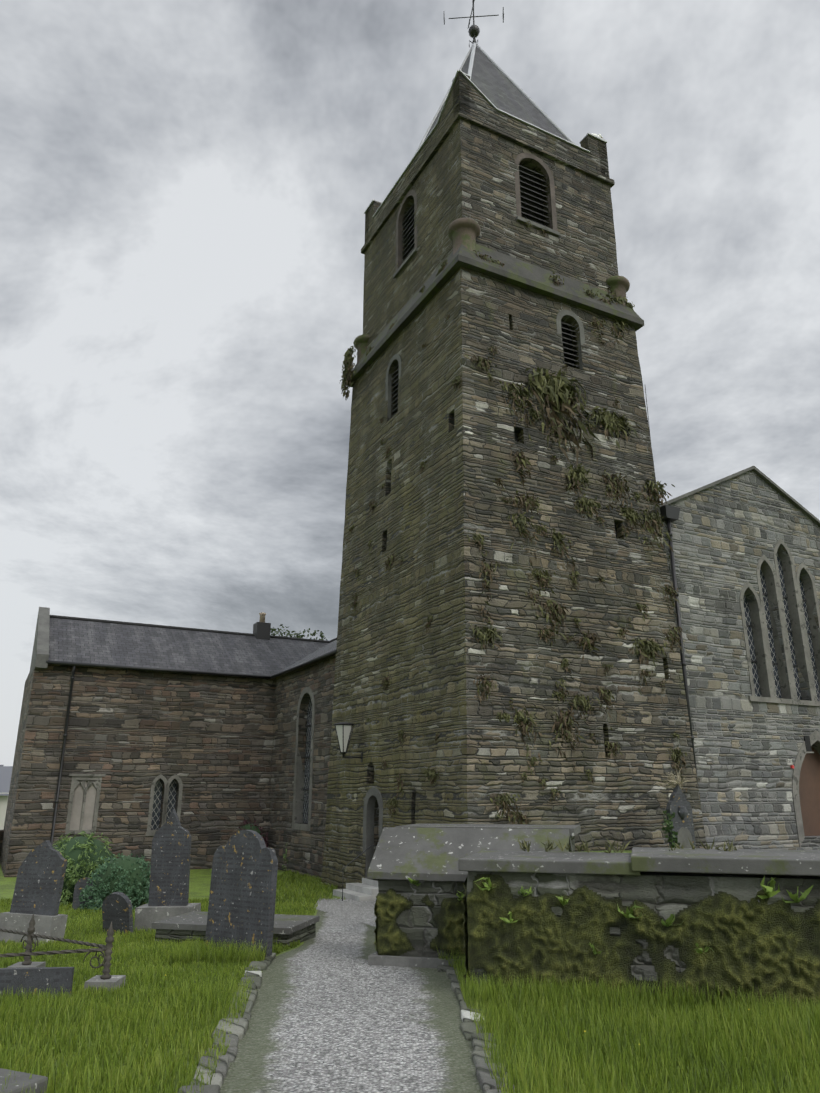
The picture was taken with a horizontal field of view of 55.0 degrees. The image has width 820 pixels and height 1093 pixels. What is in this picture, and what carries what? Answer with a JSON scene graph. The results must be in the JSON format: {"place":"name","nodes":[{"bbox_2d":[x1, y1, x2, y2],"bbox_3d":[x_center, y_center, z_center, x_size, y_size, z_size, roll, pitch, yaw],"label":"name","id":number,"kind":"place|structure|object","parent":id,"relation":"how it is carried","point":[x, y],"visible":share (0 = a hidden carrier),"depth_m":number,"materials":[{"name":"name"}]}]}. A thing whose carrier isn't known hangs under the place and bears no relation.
{"place":"outdoors","nodes":[
{"label":"outdoors","id":0,"kind":"place"},
{"bbox_2d":[0,765,12,829],"bbox_3d":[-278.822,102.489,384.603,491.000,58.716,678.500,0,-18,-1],"label":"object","id":1,"kind":"structure","parent":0,"point":[5,775],"depth_m":60.09,"materials":[{"name":"white paint"}]},
{"bbox_2d":[267,654,335,878],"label":"wall","id":2,"kind":"structure","parent":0,"point":[305,850],"depth_m":26.89,"materials":[{"name":"grey stone"}]},
{"bbox_2d":[292,687,314,830],"bbox_3d":[-3.433,7.075,26.515,0.320,4.652,1.700,9,-20,-26],"label":"arched window","id":3,"kind":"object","parent":2,"relation":"attached to","point":[302,797],"visible":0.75,"depth_m":26.68,"materials":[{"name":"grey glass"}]},
{"bbox_2d":[220,898,482,1092],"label":"path","id":4,"kind":"structure","parent":0,"point":[332,1011],"depth_m":6.77,"materials":[{"name":"grey gravel"}]},
{"bbox_2d":[0,865,819,1092],"bbox_3d":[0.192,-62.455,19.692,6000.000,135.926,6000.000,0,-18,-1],"label":"ground","id":5,"kind":"structure","parent":0,"point":[199,883],"depth_m":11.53,"materials":[{"name":"green plant"}]},
{"bbox_2d":[0,829,3,855],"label":"boundary wall","id":6,"kind":"structure","parent":5,"relation":"on","point":[1,835],"depth_m":29.96,"materials":[{"name":"stone"}]},
{"bbox_2d":[0,1068,47,1092],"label":"corner slab","id":7,"kind":"structure","parent":5,"relation":"on","point":[37,1082],"depth_m":4.81,"materials":[{"name":"stone"}]},
{"bbox_2d":[0,914,125,991],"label":"rail","id":8,"kind":"object","parent":5,"relation":"on","point":[97,981],"visible":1,"depth_m":8.44,"materials":[{"name":"black metal"}]},
{"bbox_2d":[52,831,116,906],"bbox_3d":[-8.043,7.833,19.031,2.916,1.828,2.368,0,-18,-1],"label":"feathery bush","id":9,"kind":"object","parent":5,"relation":"on","point":[82,855],"visible":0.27,"depth_m":18.63,"materials":[{"name":"green plant"}]},
{"bbox_2d":[78,853,150,911],"bbox_3d":[-6.314,7.415,17.395,1.847,1.233,1.654,0,-18,-1],"label":"dome bush","id":10,"kind":"object","parent":5,"relation":"on","point":[128,876],"visible":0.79,"depth_m":17.03,"materials":[{"name":"green plant"}]},
{"bbox_2d":[0,809,277,998],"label":"headstones","id":11,"kind":"object","parent":5,"relation":"on","point":[242,896],"visible":0.77,"depth_m":11.87,"materials":[{"name":"grey stone"}]},
{"bbox_2d":[6,664,275,876],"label":"church wall","id":12,"kind":"structure","parent":5,"relation":"on","point":[132,735],"depth_m":27.52,"materials":[{"name":"stone"}]},
{"bbox_2d":[65,774,182,835],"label":"windows","id":13,"kind":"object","parent":12,"relation":"on","point":[83,803],"visible":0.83,"depth_m":26.35,"materials":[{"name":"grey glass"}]},
{"bbox_2d":[46,649,336,844],"bbox_3d":[-6.706,7.123,26.883,10.288,6.038,5.127,-4,-18,11],"label":"annex ironwork","id":14,"kind":"object","parent":12,"relation":"attached to","point":[303,664],"visible":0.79,"depth_m":26.86,"materials":[{"name":"black metal"}]},
{"bbox_2d":[48,618,336,675],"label":"annex roof","id":15,"kind":"structure","parent":12,"relation":"on","point":[80,641],"depth_m":30.32,"materials":[{"name":"grey stone"}]},
{"bbox_2d":[0,607,336,877],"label":"annex gable","id":16,"kind":"structure","parent":5,"relation":"on","point":[19,782],"depth_m":27.15,"materials":[{"name":"grey stone"}]},
{"bbox_2d":[155,923,315,945],"bbox_3d":[-2.710,6.289,12.293,2.169,0.700,1.238,-4,-18,13],"label":"grave slab base","id":17,"kind":"object","parent":5,"relation":"on","point":[305,933],"visible":0.15,"depth_m":11.97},
{"bbox_2d":[151,911,319,933],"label":"ledger slab","id":18,"kind":"structure","parent":17,"relation":"on","point":[283,923],"depth_m":12.10,"materials":[{"name":"grey stone"}]},
{"bbox_2d":[235,819,269,847],"bbox_3d":[-5.733,10.558,27.789,1.819,1.798,1.164,0,-18,-1],"label":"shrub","id":19,"kind":"object","parent":5,"relation":"on","point":[247,826],"visible":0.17,"depth_m":27.86,"materials":[{"name":"green plant"}]},
{"bbox_2d":[282,844,287,869],"bbox_3d":[-3.924,10.265,26.914,0.819,1.840,0.869,0,-18,-1],"label":"plant","id":20,"kind":"object","parent":5,"relation":"on","point":[284,856],"visible":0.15,"depth_m":26.61,"materials":[{"name":"green plant"}]},
{"bbox_2d":[271,624,327,640],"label":"tree","id":21,"kind":"object","parent":5,"relation":"on","point":[314,633],"visible":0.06,"depth_m":42.76,"materials":[{"name":"green plant"}]},
{"bbox_2d":[178,953,514,1092],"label":"kerbs","id":22,"kind":"structure","parent":5,"relation":"on","point":[487,1082],"depth_m":6.15,"materials":[{"name":"stone"}]},
{"bbox_2d":[333,845,378,900],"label":"steps","id":23,"kind":"structure","parent":5,"relation":"on","point":[366,889],"depth_m":19.42,"materials":[{"name":"stone"}]},
{"bbox_2d":[367,827,572,967],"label":"tomb slab","id":24,"kind":"structure","parent":5,"relation":"on","point":[432,854],"depth_m":10.28,"materials":[{"name":"grey stone"}]},
{"bbox_2d":[395,823,580,851],"bbox_3d":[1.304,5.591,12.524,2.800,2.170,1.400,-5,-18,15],"label":"tomb slab edge","id":25,"kind":"object","parent":5,"relation":"on","point":[574,830],"visible":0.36,"depth_m":12.53,"materials":[{"name":"stone"}]},
{"bbox_2d":[321,267,706,888],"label":"tower","id":26,"kind":"structure","parent":5,"relation":"on","point":[436,511],"depth_m":20.07,"materials":[{"name":"stone"}]},
{"bbox_2d":[334,722,362,761],"bbox_3d":[-1.679,5.315,21.428,0.880,1.050,0.537,9,-20,-26],"label":"lantern","id":27,"kind":"object","parent":26,"relation":"attached to","point":[344,730],"visible":1,"depth_m":21.28,"materials":[{"name":"white glass"}]},
{"bbox_2d":[363,310,616,877],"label":"tower windows","id":28,"kind":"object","parent":26,"relation":"attached to","point":[373,794],"visible":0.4,"depth_m":22.35,"materials":[{"name":"black stone"}]},
{"bbox_2d":[348,244,643,386],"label":"tower cornice","id":29,"kind":"structure","parent":26,"relation":"on","point":[525,275],"depth_m":22.66,"materials":[{"name":"grey stone"}]},
{"bbox_2d":[363,119,618,347],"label":"tower","id":30,"kind":"structure","parent":29,"relation":"on","point":[469,170],"depth_m":23.86,"materials":[{"name":"stone"}]},
{"bbox_2d":[393,153,559,278],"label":"belfry window","id":31,"kind":"structure","parent":30,"relation":"attached to","point":[530,200],"depth_m":24.20,"materials":[{"name":"grey stone"}]},
{"bbox_2d":[361,69,614,253],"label":"parapet","id":32,"kind":"structure","parent":30,"relation":"on","point":[468,100],"depth_m":24.58,"materials":[{"name":"grey stone"}]},
{"bbox_2d":[413,42,574,156],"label":"spire","id":33,"kind":"structure","parent":32,"relation":"on","point":[498,87],"depth_m":27.11,"materials":[{"name":"stone"}]},
{"bbox_2d":[443,0,503,46],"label":"weather vane","id":34,"kind":"object","parent":33,"relation":"on","point":[474,31],"visible":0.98,"depth_m":29.70,"materials":[{"name":"black metal"}]},
{"bbox_2d":[353,217,629,367],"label":"corner finials","id":35,"kind":"object","parent":29,"relation":"on","point":[465,231],"visible":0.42,"depth_m":21.84,"materials":[{"name":"stone"}]},
{"bbox_2d":[339,217,687,824],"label":"wall weeds","id":36,"kind":"object","parent":26,"relation":"attached to","point":[561,391],"depth_m":20.54,"materials":[{"name":"green plant"}]},
{"bbox_2d":[374,837,819,1009],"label":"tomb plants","id":37,"kind":"object","parent":5,"relation":"on","point":[489,924],"visible":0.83,"depth_m":7.79,"materials":[{"name":"plant"}]},
{"bbox_2d":[583,850,631,852],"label":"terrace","id":38,"kind":"structure","parent":5,"relation":"on","point":[625,851],"depth_m":17.49,"materials":[{"name":"green stone"}]},
{"bbox_2d":[466,871,819,983],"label":"stone boundary wall","id":39,"kind":"structure","parent":5,"relation":"on","point":[664,895],"depth_m":7.83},
{"bbox_2d":[458,847,819,875],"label":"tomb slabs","id":40,"kind":"structure","parent":39,"relation":"on","point":[637,861],"depth_m":8.04,"materials":[{"name":"grey stone"}]},
{"bbox_2d":[654,769,686,847],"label":"plants","id":41,"kind":"object","parent":5,"relation":"on","point":[667,828],"visible":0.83,"depth_m":17.00,"materials":[{"name":"green plant"}]},
{"bbox_2d":[0,0,819,765],"label":"sky","id":42,"kind":"structure","parent":0,"point":[187,187],"materials":[{"name":"grey"}]},
{"bbox_2d":[378,879,464,958],"bbox_3d":[0.860,5.153,10.220,2.337,1.620,1.188,-5,-18,15],"label":"stone tomb pedestal","id":43,"kind":"object","parent":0,"point":[416,924],"visible":0.1,"depth_m":9.96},
{"bbox_2d":[666,784,695,847],"bbox_3d":[5.980,6.559,17.108,0.660,2.680,0.254,9,-20,-26],"label":"gravestone","id":44,"kind":"object","parent":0,"point":[678,804],"visible":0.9,"depth_m":17.27,"materials":[{"name":"grey stone"}]},
{"bbox_2d":[662,470,819,849],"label":"church gable wall","id":45,"kind":"structure","parent":0,"point":[746,750],"depth_m":21.81,"materials":[{"name":"grey stone"}]},
{"bbox_2d":[645,387,698,787],"bbox_3d":[7.250,1.659,21.222,0.572,13.500,0.322,9,-20,-26],"label":"drainpipe","id":46,"kind":"object","parent":45,"relation":"attached to","point":[670,513],"visible":0.5,"depth_m":21.42,"materials":[{"name":"black metal"}]},
{"bbox_2d":[660,466,819,526],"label":"coping","id":47,"kind":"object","parent":45,"relation":"on","point":[782,492],"depth_m":24.65,"materials":[{"name":"grey stone"}]},
{"bbox_2d":[726,505,819,846],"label":"window surround","id":48,"kind":"object","parent":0,"point":[800,630],"visible":0.83,"depth_m":23.15,"materials":[{"name":"grey stone"}]}
]}

